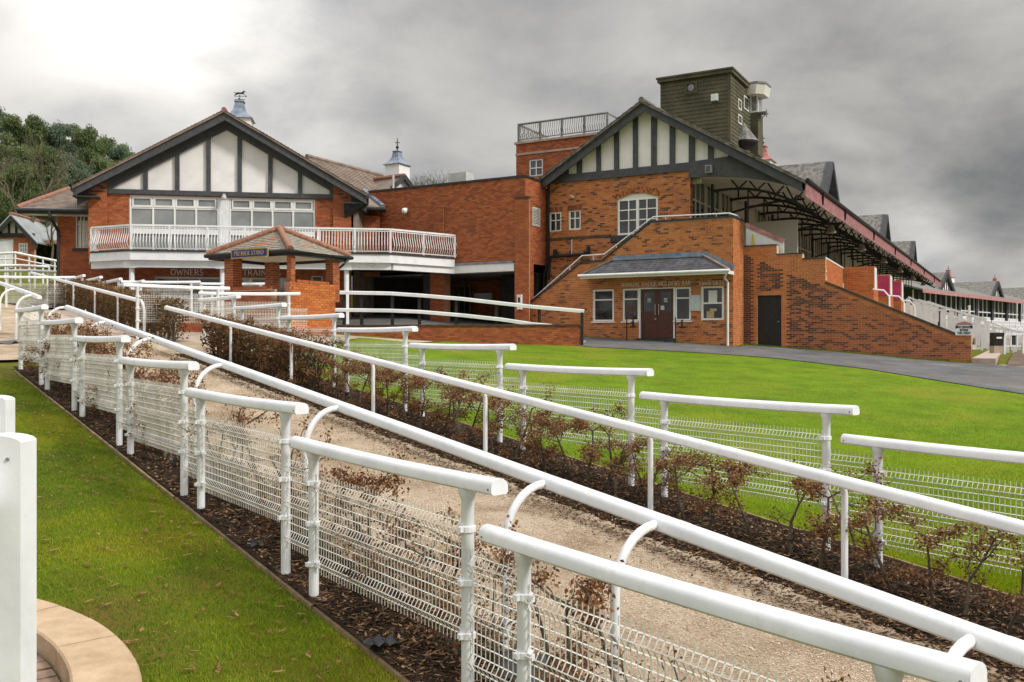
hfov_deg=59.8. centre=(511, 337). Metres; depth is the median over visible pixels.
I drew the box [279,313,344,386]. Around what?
rail fence section
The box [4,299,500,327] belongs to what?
pavement
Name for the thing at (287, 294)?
rail fence section
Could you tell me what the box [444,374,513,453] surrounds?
beech sapling
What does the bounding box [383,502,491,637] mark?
beech sapling
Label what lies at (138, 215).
window
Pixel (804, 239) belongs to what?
window
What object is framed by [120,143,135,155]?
pine tree
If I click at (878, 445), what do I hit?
rail fence section
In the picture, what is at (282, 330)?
beech sapling
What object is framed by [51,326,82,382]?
beech sapling
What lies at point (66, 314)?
shelter pavement
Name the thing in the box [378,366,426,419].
beech sapling
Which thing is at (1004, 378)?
asphalt path
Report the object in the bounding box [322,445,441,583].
beech sapling
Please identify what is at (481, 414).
beech sapling
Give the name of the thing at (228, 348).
beech sapling
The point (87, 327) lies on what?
beech sapling
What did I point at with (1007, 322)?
barrier row
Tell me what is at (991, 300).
stand
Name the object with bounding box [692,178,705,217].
window
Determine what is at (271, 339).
beech sapling
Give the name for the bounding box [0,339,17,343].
kerb
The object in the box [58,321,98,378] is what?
beech sapling
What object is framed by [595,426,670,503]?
beech sapling
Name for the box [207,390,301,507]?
beech sapling
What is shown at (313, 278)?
window
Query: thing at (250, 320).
beech sapling
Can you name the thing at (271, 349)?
beech sapling
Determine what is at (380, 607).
beech sapling
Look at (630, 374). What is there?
rail fence section
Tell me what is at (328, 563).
beech sapling
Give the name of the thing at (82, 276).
rail fence section
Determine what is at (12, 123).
pine tree
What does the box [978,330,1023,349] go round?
crush barrier
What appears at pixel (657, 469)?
beech sapling
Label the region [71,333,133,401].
beech sapling
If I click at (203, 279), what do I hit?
window
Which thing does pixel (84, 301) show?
clipped hedge
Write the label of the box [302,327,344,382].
beech sapling
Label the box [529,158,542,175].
window
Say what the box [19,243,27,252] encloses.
window
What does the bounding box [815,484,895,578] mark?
beech sapling
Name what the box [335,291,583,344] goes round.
ramp rails
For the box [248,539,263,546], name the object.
plastic sheet
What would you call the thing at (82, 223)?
window
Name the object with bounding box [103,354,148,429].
beech sapling
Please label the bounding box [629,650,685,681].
beech sapling
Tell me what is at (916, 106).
sky
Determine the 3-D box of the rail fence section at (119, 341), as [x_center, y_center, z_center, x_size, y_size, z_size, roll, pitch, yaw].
[-5.410,0.827,11.723,0.118,1.720,2.821,0,0,-38]
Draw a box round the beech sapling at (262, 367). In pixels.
[256,335,282,372]
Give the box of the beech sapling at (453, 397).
[431,366,499,442]
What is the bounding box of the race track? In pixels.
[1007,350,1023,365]
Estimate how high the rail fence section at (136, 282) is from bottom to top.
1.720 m
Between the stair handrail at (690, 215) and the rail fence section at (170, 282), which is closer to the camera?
the rail fence section at (170, 282)
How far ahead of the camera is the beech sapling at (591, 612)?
4.73 m
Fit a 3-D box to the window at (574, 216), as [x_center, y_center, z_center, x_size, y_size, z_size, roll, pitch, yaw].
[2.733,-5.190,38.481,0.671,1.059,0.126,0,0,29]
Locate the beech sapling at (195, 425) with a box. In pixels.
[168,395,213,464]
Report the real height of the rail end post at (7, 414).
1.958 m
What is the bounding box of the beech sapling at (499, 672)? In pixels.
[436,515,543,681]
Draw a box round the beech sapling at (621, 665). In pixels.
[574,631,642,681]
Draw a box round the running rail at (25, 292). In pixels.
[0,281,41,339]
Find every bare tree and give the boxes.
[0,126,95,222]
[23,177,61,267]
[412,171,430,185]
[418,170,449,183]
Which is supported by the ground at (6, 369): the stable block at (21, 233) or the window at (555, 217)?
the stable block at (21, 233)
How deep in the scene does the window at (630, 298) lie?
35.62 m
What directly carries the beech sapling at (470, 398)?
on the ground at (6, 369)
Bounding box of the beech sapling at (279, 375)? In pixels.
[275,329,322,386]
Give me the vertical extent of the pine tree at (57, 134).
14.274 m
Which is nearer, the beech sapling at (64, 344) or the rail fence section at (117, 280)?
the beech sapling at (64, 344)
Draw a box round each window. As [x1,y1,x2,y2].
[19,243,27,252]
[72,217,88,251]
[130,195,218,249]
[154,277,219,312]
[229,198,314,241]
[242,278,249,286]
[251,278,264,286]
[311,276,322,281]
[453,285,470,318]
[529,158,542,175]
[550,207,561,231]
[568,205,581,229]
[593,289,613,320]
[610,187,660,241]
[623,288,638,320]
[675,287,690,320]
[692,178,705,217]
[701,286,723,320]
[706,185,719,216]
[720,192,732,215]
[744,95,748,111]
[755,209,766,221]
[798,231,800,252]
[801,232,807,257]
[808,236,811,257]
[814,238,820,256]
[822,242,825,256]
[826,244,831,259]
[832,247,836,262]
[837,251,839,264]
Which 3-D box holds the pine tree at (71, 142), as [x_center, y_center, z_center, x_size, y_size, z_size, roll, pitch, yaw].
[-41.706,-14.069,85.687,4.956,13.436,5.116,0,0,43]
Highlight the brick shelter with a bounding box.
[204,225,353,335]
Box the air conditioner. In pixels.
[448,172,473,181]
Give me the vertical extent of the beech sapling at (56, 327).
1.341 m
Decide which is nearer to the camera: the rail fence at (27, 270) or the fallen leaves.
the fallen leaves
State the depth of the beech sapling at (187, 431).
8.96 m
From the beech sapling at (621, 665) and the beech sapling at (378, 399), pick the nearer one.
the beech sapling at (621, 665)
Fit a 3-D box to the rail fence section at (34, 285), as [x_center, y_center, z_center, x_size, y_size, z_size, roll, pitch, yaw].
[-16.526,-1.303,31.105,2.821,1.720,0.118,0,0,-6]
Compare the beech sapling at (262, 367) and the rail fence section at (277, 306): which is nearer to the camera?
the beech sapling at (262, 367)
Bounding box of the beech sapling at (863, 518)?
[811,494,931,591]
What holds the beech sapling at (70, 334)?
on the ground at (6, 369)
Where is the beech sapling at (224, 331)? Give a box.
[210,315,256,352]
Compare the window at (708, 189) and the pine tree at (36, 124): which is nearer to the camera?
the window at (708, 189)
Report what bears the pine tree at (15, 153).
on the ground at (6, 369)
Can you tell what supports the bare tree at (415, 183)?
on the ground at (6, 369)
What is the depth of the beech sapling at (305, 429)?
8.02 m
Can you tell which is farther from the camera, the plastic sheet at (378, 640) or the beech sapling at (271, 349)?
the beech sapling at (271, 349)
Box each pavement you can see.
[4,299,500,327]
[51,310,431,356]
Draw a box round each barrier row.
[946,318,1023,332]
[972,323,1023,344]
[974,328,1023,345]
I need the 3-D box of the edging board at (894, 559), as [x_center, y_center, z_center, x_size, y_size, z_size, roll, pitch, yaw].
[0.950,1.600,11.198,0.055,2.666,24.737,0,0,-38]
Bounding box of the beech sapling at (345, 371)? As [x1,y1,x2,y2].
[316,360,362,405]
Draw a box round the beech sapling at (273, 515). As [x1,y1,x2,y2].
[254,449,322,550]
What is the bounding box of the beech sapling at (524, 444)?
[493,398,552,464]
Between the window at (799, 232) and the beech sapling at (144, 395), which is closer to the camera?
the beech sapling at (144, 395)
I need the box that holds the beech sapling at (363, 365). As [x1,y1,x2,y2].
[349,354,391,402]
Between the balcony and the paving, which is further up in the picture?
the balcony
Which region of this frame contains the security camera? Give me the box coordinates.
[402,208,407,213]
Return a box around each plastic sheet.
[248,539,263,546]
[363,634,399,647]
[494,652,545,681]
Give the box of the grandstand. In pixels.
[530,97,1020,364]
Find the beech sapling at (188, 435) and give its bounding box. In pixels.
[164,399,225,468]
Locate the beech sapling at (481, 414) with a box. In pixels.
[474,390,519,444]
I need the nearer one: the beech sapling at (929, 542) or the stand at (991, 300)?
the beech sapling at (929, 542)
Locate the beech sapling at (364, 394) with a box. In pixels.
[343,358,392,412]
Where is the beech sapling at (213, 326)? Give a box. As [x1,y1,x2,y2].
[199,318,237,356]
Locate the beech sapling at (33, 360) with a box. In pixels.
[19,323,68,367]
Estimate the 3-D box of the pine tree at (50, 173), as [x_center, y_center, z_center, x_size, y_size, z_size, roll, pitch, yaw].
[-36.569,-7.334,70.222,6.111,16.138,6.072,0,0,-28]
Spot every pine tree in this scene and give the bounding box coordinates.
[0,106,25,187]
[0,114,34,164]
[0,142,34,223]
[0,160,50,264]
[21,111,53,164]
[27,142,70,263]
[42,119,76,183]
[51,151,95,187]
[63,123,81,155]
[70,123,111,182]
[87,153,111,174]
[95,133,116,165]
[108,143,133,164]
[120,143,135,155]
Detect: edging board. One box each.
[14,370,411,681]
[271,362,1023,601]
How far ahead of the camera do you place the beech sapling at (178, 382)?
10.94 m
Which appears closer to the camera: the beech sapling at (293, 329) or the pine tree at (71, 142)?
the beech sapling at (293, 329)
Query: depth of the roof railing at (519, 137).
47.27 m
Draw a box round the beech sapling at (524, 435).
[502,382,564,458]
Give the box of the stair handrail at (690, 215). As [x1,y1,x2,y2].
[533,213,740,297]
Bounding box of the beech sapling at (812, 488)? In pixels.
[786,455,894,566]
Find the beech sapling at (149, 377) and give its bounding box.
[122,359,179,453]
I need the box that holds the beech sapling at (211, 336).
[206,325,233,351]
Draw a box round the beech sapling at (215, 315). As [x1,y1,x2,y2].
[211,313,243,320]
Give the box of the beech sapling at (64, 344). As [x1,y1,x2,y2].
[50,331,71,379]
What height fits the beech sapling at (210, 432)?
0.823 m
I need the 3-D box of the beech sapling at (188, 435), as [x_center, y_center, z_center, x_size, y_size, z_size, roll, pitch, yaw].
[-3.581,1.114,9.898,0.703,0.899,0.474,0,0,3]
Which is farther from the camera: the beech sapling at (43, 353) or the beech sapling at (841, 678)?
the beech sapling at (43, 353)
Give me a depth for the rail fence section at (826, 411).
8.67 m
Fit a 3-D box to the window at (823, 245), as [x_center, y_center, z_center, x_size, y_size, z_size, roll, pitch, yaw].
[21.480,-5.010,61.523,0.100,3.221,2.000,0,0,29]
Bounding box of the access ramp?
[336,324,585,345]
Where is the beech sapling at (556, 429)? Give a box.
[522,413,591,476]
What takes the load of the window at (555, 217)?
in the grandstand
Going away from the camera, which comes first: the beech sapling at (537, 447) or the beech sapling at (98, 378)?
the beech sapling at (537, 447)
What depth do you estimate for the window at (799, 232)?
54.78 m
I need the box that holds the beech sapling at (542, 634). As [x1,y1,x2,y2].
[475,542,597,680]
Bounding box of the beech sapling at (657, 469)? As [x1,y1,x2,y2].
[624,442,685,490]
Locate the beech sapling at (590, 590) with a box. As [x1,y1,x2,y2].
[476,547,623,681]
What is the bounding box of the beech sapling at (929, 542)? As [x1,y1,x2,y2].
[865,501,972,605]
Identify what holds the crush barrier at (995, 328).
on the grandstand
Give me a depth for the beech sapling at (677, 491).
9.09 m
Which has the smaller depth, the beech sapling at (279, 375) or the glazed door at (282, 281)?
the beech sapling at (279, 375)
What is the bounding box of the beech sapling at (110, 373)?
[91,349,125,414]
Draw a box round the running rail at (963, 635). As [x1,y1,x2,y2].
[47,305,1023,681]
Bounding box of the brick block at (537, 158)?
[514,132,597,188]
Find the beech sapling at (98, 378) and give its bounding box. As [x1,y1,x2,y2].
[85,353,126,409]
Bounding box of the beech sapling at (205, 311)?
[192,308,220,353]
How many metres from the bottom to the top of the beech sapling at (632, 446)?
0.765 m
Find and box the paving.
[37,655,59,681]
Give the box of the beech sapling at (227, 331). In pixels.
[221,322,262,365]
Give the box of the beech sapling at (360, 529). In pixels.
[330,472,403,598]
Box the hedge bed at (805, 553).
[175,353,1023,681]
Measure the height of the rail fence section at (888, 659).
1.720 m
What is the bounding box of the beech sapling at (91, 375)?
[72,344,110,407]
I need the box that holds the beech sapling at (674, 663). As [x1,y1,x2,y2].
[667,645,708,680]
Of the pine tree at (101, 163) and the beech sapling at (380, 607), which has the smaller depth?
the beech sapling at (380, 607)
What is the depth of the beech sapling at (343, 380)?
15.09 m
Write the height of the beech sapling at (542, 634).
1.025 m
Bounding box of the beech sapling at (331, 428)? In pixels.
[271,422,356,559]
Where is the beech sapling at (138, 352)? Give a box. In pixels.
[89,336,160,417]
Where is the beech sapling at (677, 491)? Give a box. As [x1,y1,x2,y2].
[644,449,719,518]
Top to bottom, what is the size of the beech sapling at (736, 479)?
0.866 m
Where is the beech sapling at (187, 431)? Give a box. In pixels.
[181,422,250,495]
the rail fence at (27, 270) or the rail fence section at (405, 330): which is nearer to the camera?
the rail fence section at (405, 330)
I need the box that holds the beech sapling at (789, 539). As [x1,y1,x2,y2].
[762,459,818,551]
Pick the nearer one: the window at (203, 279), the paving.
the paving
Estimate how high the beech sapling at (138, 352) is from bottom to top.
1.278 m
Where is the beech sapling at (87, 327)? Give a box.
[64,318,114,394]
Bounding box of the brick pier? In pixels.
[177,314,206,332]
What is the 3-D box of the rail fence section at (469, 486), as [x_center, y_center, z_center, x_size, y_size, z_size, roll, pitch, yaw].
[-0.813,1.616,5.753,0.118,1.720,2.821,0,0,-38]
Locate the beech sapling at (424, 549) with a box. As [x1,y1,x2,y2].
[400,535,514,655]
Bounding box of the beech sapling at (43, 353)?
[19,337,63,388]
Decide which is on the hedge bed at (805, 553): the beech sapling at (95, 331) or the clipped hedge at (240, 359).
the clipped hedge at (240, 359)
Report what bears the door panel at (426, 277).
in the link building
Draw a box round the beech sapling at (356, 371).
[345,362,396,409]
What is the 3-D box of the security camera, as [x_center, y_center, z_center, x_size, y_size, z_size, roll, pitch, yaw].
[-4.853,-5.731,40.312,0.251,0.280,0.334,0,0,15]
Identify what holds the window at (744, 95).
in the observation tower
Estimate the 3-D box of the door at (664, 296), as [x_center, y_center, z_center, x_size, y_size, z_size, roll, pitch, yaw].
[6.015,-0.953,34.909,0.672,1.929,0.109,0,0,29]
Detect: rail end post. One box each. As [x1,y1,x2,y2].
[0,395,14,432]
[0,432,36,681]
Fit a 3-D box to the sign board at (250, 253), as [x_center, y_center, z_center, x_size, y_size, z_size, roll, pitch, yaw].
[-7.849,-2.526,26.594,1.516,0.290,0.062,0,0,29]
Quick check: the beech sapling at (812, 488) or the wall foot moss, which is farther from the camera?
the wall foot moss
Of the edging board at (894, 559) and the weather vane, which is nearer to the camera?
the edging board at (894, 559)
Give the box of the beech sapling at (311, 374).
[284,343,331,391]
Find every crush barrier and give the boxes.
[946,319,1008,350]
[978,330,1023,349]
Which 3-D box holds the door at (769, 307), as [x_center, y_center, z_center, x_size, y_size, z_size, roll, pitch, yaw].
[9.958,-0.457,34.426,0.896,2.344,0.100,0,0,29]
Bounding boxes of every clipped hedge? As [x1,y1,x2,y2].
[48,279,190,341]
[199,313,332,390]
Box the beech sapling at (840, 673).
[820,671,847,681]
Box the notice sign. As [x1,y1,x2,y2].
[954,322,973,334]
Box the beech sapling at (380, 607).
[329,486,405,612]
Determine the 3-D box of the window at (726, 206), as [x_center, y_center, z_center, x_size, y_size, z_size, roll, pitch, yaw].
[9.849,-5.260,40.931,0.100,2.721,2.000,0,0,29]
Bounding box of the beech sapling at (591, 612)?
[537,573,618,681]
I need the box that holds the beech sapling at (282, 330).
[257,327,308,373]
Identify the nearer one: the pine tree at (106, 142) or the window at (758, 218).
the window at (758, 218)
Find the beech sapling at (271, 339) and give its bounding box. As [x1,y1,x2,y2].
[254,321,292,362]
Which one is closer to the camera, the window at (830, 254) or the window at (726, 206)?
the window at (726, 206)
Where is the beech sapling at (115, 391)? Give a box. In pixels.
[104,366,138,422]
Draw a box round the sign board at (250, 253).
[231,247,268,258]
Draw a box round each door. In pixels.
[0,240,12,267]
[279,278,286,314]
[641,289,656,337]
[657,289,672,337]
[758,295,780,346]
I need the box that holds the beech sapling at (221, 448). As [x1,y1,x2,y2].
[207,413,249,488]
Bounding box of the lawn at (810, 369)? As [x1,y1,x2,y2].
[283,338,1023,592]
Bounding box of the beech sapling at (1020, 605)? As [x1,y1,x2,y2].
[981,533,1023,634]
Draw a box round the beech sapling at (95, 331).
[57,320,108,389]
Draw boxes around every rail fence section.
[0,276,75,306]
[14,304,48,387]
[40,317,82,413]
[68,274,85,282]
[73,335,130,449]
[82,276,102,310]
[102,277,122,287]
[118,279,144,293]
[118,357,199,500]
[121,280,202,313]
[123,283,236,338]
[184,387,308,579]
[193,282,264,311]
[197,294,240,342]
[199,292,307,333]
[234,302,286,352]
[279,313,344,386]
[288,436,516,681]
[336,326,419,410]
[408,343,519,441]
[478,524,986,681]
[505,363,660,485]
[639,391,873,550]
[841,433,1023,575]
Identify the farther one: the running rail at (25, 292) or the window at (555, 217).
the window at (555, 217)
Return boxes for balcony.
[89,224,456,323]
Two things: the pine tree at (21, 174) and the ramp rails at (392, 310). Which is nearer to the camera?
the ramp rails at (392, 310)
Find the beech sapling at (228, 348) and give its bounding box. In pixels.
[213,316,257,364]
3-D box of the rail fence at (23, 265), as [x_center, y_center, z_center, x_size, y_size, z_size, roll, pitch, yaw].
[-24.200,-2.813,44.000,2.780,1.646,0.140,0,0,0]
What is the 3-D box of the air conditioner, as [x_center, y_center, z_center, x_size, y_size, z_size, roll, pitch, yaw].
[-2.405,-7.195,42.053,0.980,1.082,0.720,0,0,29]
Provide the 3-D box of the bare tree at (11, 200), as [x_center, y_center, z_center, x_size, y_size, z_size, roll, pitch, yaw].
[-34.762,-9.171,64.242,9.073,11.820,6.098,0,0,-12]
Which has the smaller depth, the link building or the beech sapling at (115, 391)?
the beech sapling at (115, 391)
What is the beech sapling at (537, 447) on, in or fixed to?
on the ground at (6, 369)
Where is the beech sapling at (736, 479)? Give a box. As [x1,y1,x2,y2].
[683,455,772,541]
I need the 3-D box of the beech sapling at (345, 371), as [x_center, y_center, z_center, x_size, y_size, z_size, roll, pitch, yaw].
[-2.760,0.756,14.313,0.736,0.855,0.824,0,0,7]
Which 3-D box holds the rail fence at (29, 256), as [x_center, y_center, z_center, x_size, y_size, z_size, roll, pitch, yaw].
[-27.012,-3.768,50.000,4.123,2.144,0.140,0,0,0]
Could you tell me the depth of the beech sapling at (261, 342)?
17.34 m
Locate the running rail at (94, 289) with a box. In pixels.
[30,271,145,331]
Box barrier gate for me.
[1003,333,1023,353]
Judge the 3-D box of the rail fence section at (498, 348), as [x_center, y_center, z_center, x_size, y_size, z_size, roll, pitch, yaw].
[-0.730,0.938,12.923,0.118,1.720,2.821,0,0,-38]
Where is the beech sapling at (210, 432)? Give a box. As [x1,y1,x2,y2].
[190,413,232,470]
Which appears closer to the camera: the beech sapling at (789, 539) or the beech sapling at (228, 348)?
the beech sapling at (789, 539)
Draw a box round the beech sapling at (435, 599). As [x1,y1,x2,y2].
[362,486,460,654]
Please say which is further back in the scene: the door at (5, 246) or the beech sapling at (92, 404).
the door at (5, 246)
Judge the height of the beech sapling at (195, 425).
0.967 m
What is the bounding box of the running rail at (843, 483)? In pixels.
[164,305,1023,578]
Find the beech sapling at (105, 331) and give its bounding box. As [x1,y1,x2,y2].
[60,324,116,381]
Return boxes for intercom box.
[517,295,521,308]
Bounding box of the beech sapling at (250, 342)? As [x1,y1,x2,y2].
[245,325,267,360]
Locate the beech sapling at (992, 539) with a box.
[951,509,1023,616]
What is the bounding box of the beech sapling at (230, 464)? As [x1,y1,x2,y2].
[210,404,260,500]
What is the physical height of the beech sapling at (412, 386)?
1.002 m
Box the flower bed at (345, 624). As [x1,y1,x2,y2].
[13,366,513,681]
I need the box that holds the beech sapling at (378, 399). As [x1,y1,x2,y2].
[356,363,404,416]
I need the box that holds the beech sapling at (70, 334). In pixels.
[56,323,86,368]
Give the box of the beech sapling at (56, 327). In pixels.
[44,309,71,358]
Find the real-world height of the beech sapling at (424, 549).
0.969 m
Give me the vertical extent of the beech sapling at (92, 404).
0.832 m
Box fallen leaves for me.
[0,374,395,681]
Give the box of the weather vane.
[234,91,246,99]
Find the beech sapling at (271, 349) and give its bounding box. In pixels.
[258,340,293,378]
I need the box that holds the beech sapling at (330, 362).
[320,348,362,395]
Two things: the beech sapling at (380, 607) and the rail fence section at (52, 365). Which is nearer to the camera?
the beech sapling at (380, 607)
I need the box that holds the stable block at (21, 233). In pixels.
[0,212,56,268]
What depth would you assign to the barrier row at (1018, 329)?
100.70 m
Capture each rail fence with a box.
[0,251,56,283]
[0,264,49,287]
[0,269,56,293]
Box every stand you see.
[626,317,636,339]
[675,317,685,342]
[892,268,1023,325]
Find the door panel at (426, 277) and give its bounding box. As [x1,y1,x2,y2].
[423,274,429,319]
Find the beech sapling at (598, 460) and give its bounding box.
[576,405,645,488]
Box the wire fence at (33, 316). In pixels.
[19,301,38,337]
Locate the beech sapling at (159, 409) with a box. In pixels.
[135,380,206,461]
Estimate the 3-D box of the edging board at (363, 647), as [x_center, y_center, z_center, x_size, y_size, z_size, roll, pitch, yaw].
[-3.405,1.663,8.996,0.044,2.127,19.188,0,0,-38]
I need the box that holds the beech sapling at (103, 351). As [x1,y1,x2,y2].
[71,343,111,400]
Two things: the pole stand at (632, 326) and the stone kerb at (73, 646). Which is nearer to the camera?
the stone kerb at (73, 646)
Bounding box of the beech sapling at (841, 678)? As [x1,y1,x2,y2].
[824,665,850,681]
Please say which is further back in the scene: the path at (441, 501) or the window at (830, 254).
the window at (830, 254)
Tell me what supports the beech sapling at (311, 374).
on the ground at (6, 369)
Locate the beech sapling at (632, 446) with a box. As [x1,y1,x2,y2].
[594,434,647,495]
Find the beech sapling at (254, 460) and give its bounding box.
[243,438,280,520]
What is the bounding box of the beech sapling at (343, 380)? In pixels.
[327,351,364,398]
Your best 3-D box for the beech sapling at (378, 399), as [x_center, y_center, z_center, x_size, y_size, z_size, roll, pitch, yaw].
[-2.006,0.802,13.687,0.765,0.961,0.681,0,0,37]
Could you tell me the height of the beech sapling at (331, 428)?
1.187 m
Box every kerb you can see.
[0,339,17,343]
[37,599,141,681]
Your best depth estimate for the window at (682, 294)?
34.57 m
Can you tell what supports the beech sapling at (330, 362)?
on the ground at (6, 369)
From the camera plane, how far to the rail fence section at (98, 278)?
30.15 m
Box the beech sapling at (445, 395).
[418,372,475,436]
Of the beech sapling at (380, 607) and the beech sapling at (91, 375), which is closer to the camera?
the beech sapling at (380, 607)
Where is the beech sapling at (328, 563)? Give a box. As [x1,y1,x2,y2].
[304,472,351,569]
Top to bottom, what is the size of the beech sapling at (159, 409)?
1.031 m
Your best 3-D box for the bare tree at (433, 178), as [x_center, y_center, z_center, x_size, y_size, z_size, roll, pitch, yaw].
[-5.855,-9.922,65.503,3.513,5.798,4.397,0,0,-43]
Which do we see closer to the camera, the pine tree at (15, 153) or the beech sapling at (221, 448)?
the beech sapling at (221, 448)
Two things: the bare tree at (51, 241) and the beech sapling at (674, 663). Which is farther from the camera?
the bare tree at (51, 241)
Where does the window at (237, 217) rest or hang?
in the clubhouse
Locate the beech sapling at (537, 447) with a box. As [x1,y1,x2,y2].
[514,407,564,469]
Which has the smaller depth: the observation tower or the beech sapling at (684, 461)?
the beech sapling at (684, 461)
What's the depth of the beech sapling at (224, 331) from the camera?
18.99 m
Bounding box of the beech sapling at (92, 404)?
[82,372,140,423]
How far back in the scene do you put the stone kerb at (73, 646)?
5.39 m
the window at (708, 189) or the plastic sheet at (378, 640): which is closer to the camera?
the plastic sheet at (378, 640)
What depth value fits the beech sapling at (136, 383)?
12.68 m
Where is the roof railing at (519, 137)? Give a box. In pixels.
[517,112,616,141]
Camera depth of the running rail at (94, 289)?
26.57 m
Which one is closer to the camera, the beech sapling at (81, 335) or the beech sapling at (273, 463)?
the beech sapling at (273, 463)
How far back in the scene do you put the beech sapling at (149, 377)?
10.64 m
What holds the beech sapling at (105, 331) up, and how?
on the ground at (6, 369)
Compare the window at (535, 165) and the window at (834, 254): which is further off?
the window at (834, 254)
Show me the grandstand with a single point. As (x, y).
(799, 256)
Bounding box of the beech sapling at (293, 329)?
[264,326,315,378]
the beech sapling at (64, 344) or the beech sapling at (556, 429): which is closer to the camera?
the beech sapling at (556, 429)
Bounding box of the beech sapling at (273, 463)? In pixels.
[256,432,307,507]
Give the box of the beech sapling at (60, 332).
[33,325,71,354]
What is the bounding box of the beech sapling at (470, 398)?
[444,390,503,440]
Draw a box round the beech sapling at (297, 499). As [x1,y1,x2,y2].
[272,450,327,543]
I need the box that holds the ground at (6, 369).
[0,263,1021,681]
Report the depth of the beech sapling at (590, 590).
4.90 m
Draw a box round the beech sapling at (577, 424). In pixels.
[567,399,627,481]
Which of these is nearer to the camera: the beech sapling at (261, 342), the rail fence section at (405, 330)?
the rail fence section at (405, 330)
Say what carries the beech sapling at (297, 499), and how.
on the ground at (6, 369)
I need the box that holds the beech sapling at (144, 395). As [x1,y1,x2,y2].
[138,375,179,436]
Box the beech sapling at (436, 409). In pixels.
[429,371,474,433]
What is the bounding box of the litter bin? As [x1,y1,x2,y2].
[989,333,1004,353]
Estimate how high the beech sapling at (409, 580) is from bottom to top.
1.109 m
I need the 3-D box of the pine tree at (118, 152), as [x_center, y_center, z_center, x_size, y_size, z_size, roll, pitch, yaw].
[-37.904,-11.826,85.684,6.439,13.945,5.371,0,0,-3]
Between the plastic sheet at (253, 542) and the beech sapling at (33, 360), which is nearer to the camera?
the plastic sheet at (253, 542)
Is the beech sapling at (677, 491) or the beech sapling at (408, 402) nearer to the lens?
the beech sapling at (677, 491)
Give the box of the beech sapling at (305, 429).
[245,414,326,534]
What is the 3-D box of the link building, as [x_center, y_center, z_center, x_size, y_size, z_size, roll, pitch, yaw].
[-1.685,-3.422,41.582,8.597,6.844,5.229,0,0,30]
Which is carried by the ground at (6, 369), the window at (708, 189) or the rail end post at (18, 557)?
the rail end post at (18, 557)
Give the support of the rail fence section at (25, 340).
on the ground at (6, 369)
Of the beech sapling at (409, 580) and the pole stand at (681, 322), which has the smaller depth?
the beech sapling at (409, 580)
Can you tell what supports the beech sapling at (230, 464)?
on the ground at (6, 369)
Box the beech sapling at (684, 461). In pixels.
[667,446,756,528]
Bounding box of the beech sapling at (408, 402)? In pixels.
[377,367,431,424]
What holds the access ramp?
on the ground at (6, 369)
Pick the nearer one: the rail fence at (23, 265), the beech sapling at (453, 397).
the beech sapling at (453, 397)
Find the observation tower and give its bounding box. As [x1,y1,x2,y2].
[656,66,770,157]
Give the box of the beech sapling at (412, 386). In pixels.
[400,365,446,428]
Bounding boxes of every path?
[0,330,17,349]
[0,340,272,359]
[1,303,1021,681]
[578,336,1023,393]
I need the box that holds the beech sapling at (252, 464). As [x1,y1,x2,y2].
[220,424,280,513]
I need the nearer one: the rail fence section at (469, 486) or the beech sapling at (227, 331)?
the rail fence section at (469, 486)
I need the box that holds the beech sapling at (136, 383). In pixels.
[89,348,146,403]
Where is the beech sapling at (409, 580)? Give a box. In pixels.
[339,480,457,621]
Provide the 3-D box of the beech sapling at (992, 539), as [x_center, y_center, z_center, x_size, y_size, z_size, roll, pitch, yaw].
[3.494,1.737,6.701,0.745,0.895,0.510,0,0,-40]
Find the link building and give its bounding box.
[368,175,546,323]
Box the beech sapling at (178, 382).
[135,353,212,447]
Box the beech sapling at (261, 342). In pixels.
[249,329,285,361]
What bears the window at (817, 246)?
in the grandstand
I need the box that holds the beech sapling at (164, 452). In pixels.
[141,377,207,457]
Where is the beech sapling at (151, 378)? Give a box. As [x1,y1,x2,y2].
[123,360,179,437]
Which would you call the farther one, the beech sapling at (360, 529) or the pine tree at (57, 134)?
the pine tree at (57, 134)
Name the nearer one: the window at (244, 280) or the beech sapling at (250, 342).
the beech sapling at (250, 342)
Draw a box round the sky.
[0,0,1023,318]
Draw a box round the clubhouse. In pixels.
[15,100,429,316]
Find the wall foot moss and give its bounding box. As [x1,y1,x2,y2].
[583,336,971,362]
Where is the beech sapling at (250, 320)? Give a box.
[226,314,258,346]

